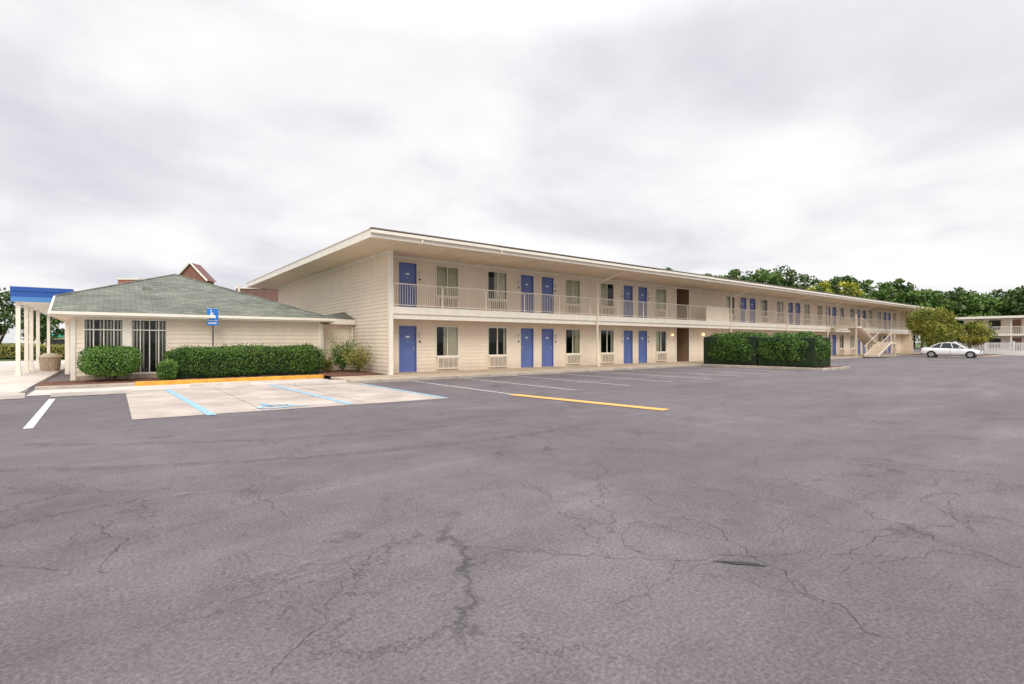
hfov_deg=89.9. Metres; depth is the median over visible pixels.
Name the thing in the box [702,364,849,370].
island kerb
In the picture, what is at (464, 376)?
kerb
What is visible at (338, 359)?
yellow green shrub
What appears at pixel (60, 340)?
distant store
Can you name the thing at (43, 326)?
oak tree
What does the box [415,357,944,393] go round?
parking line
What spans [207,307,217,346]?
accessible parking sign
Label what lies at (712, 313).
balcony railing
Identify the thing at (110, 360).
round shrub
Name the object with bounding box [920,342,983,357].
parked car
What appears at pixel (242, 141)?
sky
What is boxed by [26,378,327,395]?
pavement
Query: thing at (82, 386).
kerb
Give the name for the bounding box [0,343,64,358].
boxwood hedge
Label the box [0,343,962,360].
ground
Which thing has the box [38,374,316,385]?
mulch bed
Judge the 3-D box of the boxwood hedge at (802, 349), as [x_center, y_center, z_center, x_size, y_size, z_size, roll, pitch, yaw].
[16.001,0.376,29.223,2.978,2.097,3.767,0,0,-38]
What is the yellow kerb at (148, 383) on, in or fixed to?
on the asphalt parking lot
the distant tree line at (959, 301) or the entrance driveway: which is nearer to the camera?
the entrance driveway
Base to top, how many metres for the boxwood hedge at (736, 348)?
2.125 m
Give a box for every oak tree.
[0,287,23,344]
[21,311,64,343]
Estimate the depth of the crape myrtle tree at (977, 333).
56.63 m
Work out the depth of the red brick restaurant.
59.49 m
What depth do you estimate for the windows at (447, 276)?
29.96 m
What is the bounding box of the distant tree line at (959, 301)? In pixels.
[666,265,1023,347]
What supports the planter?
on the entrance driveway
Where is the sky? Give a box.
[0,0,1023,342]
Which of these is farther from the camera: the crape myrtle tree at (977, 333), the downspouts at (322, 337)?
the crape myrtle tree at (977, 333)
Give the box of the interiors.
[437,272,878,361]
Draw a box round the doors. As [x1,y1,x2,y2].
[399,262,891,372]
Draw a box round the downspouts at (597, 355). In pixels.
[419,239,910,365]
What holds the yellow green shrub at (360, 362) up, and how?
on the mulch bed at (350, 372)
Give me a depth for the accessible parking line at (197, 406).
13.72 m
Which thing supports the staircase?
on the asphalt parking lot
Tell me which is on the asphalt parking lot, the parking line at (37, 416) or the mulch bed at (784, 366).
the parking line at (37, 416)
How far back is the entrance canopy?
22.39 m
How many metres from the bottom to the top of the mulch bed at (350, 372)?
0.050 m
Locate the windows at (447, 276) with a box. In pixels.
[435,265,896,356]
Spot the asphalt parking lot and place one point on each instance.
(188, 601)
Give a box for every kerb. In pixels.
[35,383,134,389]
[135,375,323,385]
[350,355,900,383]
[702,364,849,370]
[901,354,1005,356]
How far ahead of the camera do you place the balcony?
28.83 m
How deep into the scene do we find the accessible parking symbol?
11.96 m
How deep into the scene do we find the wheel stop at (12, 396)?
13.39 m
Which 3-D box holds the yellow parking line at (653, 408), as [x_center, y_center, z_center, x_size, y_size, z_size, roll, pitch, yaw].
[1.695,1.488,12.900,4.743,0.001,0.330,0,0,44]
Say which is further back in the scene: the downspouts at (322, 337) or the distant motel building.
the distant motel building
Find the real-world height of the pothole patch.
0.001 m
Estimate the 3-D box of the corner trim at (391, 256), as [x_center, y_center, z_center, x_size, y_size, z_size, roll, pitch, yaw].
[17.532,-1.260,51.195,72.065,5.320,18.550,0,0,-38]
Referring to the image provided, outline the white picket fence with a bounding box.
[934,341,1023,354]
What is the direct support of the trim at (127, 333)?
attached to the walls at (190, 333)
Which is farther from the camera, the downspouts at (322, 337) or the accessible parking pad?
the downspouts at (322, 337)
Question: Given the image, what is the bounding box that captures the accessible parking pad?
[126,382,443,419]
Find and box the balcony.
[393,306,911,333]
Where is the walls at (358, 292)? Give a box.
[279,254,912,374]
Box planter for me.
[37,353,62,370]
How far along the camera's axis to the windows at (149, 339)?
19.76 m
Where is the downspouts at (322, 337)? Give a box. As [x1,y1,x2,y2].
[320,323,352,370]
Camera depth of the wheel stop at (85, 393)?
14.35 m
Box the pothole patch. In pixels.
[712,560,766,565]
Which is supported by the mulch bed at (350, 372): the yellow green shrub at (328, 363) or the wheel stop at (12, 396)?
the yellow green shrub at (328, 363)
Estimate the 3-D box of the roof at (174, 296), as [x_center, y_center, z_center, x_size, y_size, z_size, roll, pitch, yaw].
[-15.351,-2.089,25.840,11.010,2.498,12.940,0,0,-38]
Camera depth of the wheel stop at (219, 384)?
17.36 m
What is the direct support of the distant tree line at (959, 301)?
on the ground
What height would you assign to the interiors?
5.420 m
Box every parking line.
[23,399,54,428]
[166,384,446,414]
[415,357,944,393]
[511,394,667,410]
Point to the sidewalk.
(456, 373)
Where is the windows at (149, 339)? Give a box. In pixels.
[83,319,167,374]
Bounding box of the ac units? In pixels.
[436,297,896,368]
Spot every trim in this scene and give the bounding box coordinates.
[70,316,320,380]
[278,250,901,374]
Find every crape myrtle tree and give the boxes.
[905,306,959,346]
[931,323,964,345]
[947,320,998,348]
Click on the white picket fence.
(1006, 352)
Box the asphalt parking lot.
[0,349,1023,683]
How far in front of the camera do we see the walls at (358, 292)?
27.64 m
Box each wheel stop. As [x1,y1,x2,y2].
[0,394,25,399]
[50,389,130,396]
[190,381,249,386]
[295,380,346,385]
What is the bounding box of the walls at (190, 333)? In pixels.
[75,318,350,375]
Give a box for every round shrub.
[76,344,142,380]
[156,359,177,379]
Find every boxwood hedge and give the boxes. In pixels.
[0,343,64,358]
[162,342,326,379]
[704,331,768,364]
[757,331,832,367]
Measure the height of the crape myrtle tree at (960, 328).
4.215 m
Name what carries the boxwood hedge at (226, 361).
on the mulch bed at (75, 382)
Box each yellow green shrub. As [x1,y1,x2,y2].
[320,353,334,371]
[326,333,358,371]
[339,342,377,371]
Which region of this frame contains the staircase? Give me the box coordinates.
[830,315,895,356]
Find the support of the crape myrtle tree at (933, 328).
on the mulch bed at (979, 355)
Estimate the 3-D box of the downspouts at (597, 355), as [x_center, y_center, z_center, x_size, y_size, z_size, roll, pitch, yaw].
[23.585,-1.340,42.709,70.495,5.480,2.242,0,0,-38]
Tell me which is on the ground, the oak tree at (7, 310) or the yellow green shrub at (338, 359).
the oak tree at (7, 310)
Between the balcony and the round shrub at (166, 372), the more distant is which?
the balcony
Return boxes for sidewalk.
[331,353,919,381]
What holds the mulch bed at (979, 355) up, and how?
on the island kerb at (958, 356)
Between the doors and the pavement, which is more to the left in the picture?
the pavement
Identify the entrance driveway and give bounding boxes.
[0,360,64,393]
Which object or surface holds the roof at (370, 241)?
on the walls at (358, 292)
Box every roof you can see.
[48,274,354,324]
[246,227,938,311]
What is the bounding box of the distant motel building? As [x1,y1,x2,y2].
[956,315,1023,350]
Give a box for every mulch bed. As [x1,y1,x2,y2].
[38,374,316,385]
[319,369,381,375]
[720,364,842,367]
[904,354,1001,355]
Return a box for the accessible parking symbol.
[257,403,304,407]
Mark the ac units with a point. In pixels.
(453, 362)
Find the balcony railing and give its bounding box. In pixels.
[393,282,906,328]
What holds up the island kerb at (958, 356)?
on the asphalt parking lot
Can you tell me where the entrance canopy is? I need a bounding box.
[10,286,73,375]
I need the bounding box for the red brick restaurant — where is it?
[116,262,277,301]
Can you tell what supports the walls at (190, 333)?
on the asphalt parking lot
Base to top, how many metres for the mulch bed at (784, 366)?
0.050 m
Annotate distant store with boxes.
[34,333,64,344]
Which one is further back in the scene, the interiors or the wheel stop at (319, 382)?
the interiors

